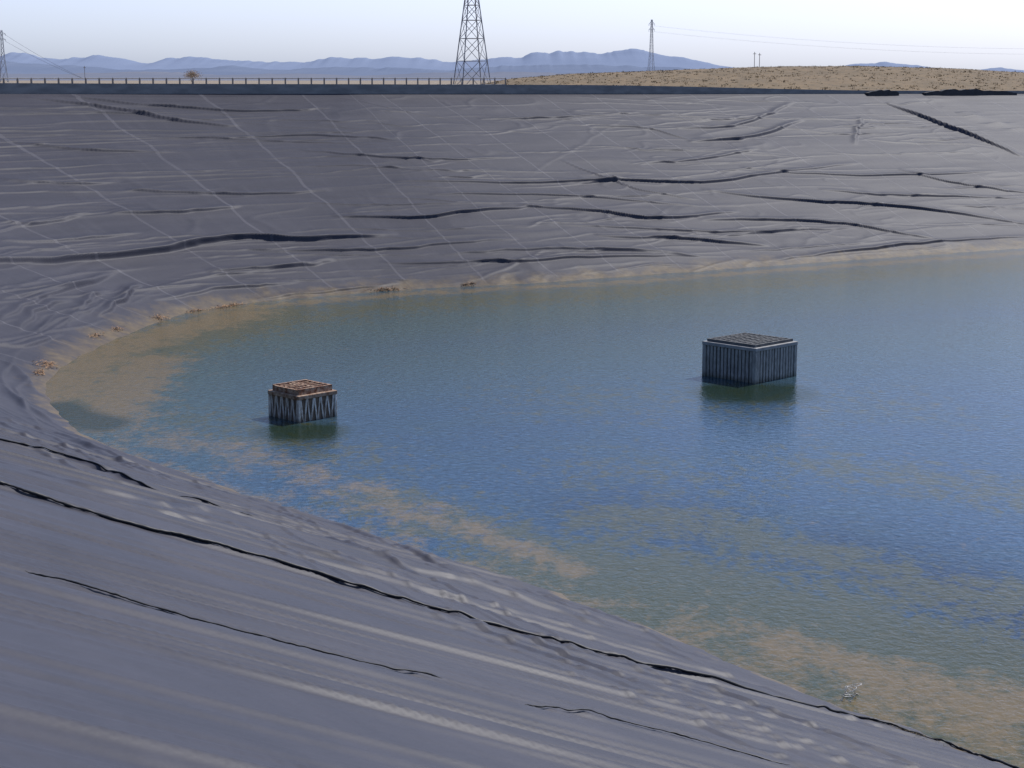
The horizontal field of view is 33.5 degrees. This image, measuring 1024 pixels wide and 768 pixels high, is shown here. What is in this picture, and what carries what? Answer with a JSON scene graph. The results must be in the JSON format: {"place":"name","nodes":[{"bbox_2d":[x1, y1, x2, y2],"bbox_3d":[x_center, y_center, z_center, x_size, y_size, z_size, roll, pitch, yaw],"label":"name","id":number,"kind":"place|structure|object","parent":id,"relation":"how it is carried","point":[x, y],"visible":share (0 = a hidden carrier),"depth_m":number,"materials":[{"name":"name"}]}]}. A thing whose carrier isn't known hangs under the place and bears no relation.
{"place":"outdoors","nodes":[
{"label":"outdoors","id":0,"kind":"place"},
{"bbox_2d":[0,81,493,83],"bbox_3d":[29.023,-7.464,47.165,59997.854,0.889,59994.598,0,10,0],"label":"ground","id":1,"kind":"structure","parent":0,"point":[287,82],"depth_m":967.31,"materials":[{"name":"soil"}]},
{"bbox_2d":[0,30,8,81],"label":"lattice pylon","id":2,"kind":"object","parent":1,"relation":"on","point":[4,56],"visible":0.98,"depth_m":1064.77,"materials":[{"name":"metal"}]},
{"bbox_2d":[183,70,202,81],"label":"tree","id":3,"kind":"object","parent":1,"relation":"on","point":[190,73],"visible":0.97,"depth_m":258.59,"materials":[{"name":"brown plant"}]},
{"bbox_2d":[0,77,505,84],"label":"fence","id":4,"kind":"object","parent":1,"relation":"on","point":[139,78],"visible":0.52,"depth_m":85.64,"materials":[{"name":"grey metal"}]},
{"bbox_2d":[453,0,490,83],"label":"lattice pylon","id":5,"kind":"object","parent":1,"relation":"on","point":[465,33],"visible":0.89,"depth_m":274.14,"materials":[{"name":"metal"}]},
{"bbox_2d":[0,83,1023,93],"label":"concrete parapet","id":6,"kind":"structure","parent":1,"relation":"on","point":[56,88],"depth_m":85.07,"materials":[{"name":"grey concrete"}]},
{"bbox_2d":[1,71,580,80],"bbox_3d":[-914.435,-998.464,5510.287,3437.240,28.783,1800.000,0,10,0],"label":"mountain range","id":7,"kind":"structure","parent":0,"point":[507,75],"depth_m":5110.99,"materials":[{"name":"blue stone"}]},
{"bbox_2d":[0,61,687,75],"bbox_3d":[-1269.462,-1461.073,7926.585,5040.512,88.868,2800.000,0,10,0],"label":"mountain range","id":8,"kind":"structure","parent":0,"point":[19,68],"depth_m":7621.74,"materials":[{"name":"stone"}]},
{"bbox_2d":[0,94,1023,767],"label":"reservoir bank","id":9,"kind":"structure","parent":0,"point":[130,212],"depth_m":55.37,"materials":[{"name":"grey plastic"}]},
{"bbox_2d":[33,369,44,375],"bbox_3d":[-12.927,-0.340,46.509,0.367,0.166,1.169,-1,10,-7],"label":"debris clump","id":10,"kind":"object","parent":9,"relation":"on","point":[39,371],"visible":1,"depth_m":46.42,"materials":[{"name":"plant"}]},
{"bbox_2d":[30,359,57,369],"bbox_3d":[-13.090,-0.564,47.675,0.823,0.287,2.439,0,10,0],"label":"debris clump","id":11,"kind":"object","parent":9,"relation":"on","point":[45,364],"visible":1,"depth_m":47.61,"materials":[{"name":"plant"}]},
{"bbox_2d":[0,438,254,516],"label":"liner seam","id":12,"kind":"object","parent":9,"relation":"on","point":[103,467],"visible":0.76,"depth_m":25.81,"materials":[{"name":"black plastic"}]},
{"bbox_2d":[150,313,170,321],"bbox_3d":[-11.887,-2.295,57.671,0.522,0.273,1.722,3,11,15],"label":"debris clump","id":13,"kind":"object","parent":9,"relation":"on","point":[159,317],"visible":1,"depth_m":57.50,"materials":[{"name":"plant"}]},
{"bbox_2d":[26,571,439,677],"bbox_3d":[-1.993,1.806,12.370,3.007,0.972,0.311,-1,10,-8],"label":"liner seam","id":14,"kind":"object","parent":9,"relation":"on","point":[198,619],"visible":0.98,"depth_m":12.23,"materials":[{"name":"black plastic"}]},
{"bbox_2d":[0,481,1019,767],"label":"liner seam","id":15,"kind":"object","parent":9,"relation":"on","point":[484,621],"visible":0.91,"depth_m":19.14,"materials":[{"name":"black plastic"}]},
{"bbox_2d":[525,704,788,764],"bbox_3d":[1.118,2.705,13.297,2.253,0.791,0.266,-3,11,-19],"label":"liner seam","id":16,"kind":"object","parent":9,"relation":"on","point":[614,718],"visible":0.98,"depth_m":13.42,"materials":[{"name":"black plastic"}]},
{"bbox_2d":[865,90,898,95],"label":"liner roll","id":17,"kind":"object","parent":9,"relation":"on","point":[882,93],"visible":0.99,"depth_m":101.83,"materials":[{"name":"black plastic"}]},
{"bbox_2d":[922,89,1016,95],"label":"liner roll","id":18,"kind":"object","parent":9,"relation":"on","point":[956,92],"visible":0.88,"depth_m":105.29,"materials":[{"name":"black plastic"}]},
{"bbox_2d":[0,49,1023,72],"bbox_3d":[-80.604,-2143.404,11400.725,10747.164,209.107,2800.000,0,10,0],"label":"mountain range","id":19,"kind":"structure","parent":0,"point":[636,57],"depth_m":11123.22,"materials":[{"name":"stone"}]},
{"bbox_2d":[0,0,1023,69],"label":"sky","id":20,"kind":"structure","parent":0,"point":[142,31],"materials":[{"name":"white"}]},
{"bbox_2d":[45,248,1023,767],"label":"water","id":21,"kind":"structure","parent":0,"point":[837,514],"depth_m":37.90,"materials":[{"name":"blue liquid"}]},
{"bbox_2d":[268,379,336,422],"bbox_3d":[-5.054,0.638,41.075,1.206,1.284,1.186,10,14,44],"label":"crate","id":22,"kind":"object","parent":21,"relation":"in","point":[300,401],"visible":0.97,"depth_m":40.69,"materials":[{"name":"metal"}]},
{"bbox_2d":[702,332,797,383],"bbox_3d":[6.519,-0.493,46.680,1.856,1.536,1.856,-10,14,-43],"label":"crate","id":23,"kind":"object","parent":21,"relation":"in","point":[752,358],"visible":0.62,"depth_m":46.09,"materials":[{"name":"grey plastic"}]},
{"bbox_2d":[842,683,861,696],"bbox_3d":[4.464,4.044,22.382,0.195,0.169,0.290,7,12,34],"label":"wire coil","id":24,"kind":"object","parent":21,"relation":"in","point":[845,693],"visible":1,"depth_m":22.37,"materials":[{"name":"grey metal"}]},
{"bbox_2d":[485,66,1023,90],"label":"hill","id":25,"kind":"structure","parent":0,"point":[840,73],"depth_m":200.08,"materials":[{"name":"brown soil"}]},
{"bbox_2d":[647,20,654,70],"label":"lattice pylon","id":26,"kind":"object","parent":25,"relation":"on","point":[650,50],"visible":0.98,"depth_m":1064.16,"materials":[{"name":"metal"}]},
{"bbox_2d":[488,65,1023,89],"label":"scrub","id":27,"kind":"object","parent":25,"relation":"on","point":[757,76],"visible":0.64,"depth_m":206.51,"materials":[{"name":"brown plant"}]}
]}

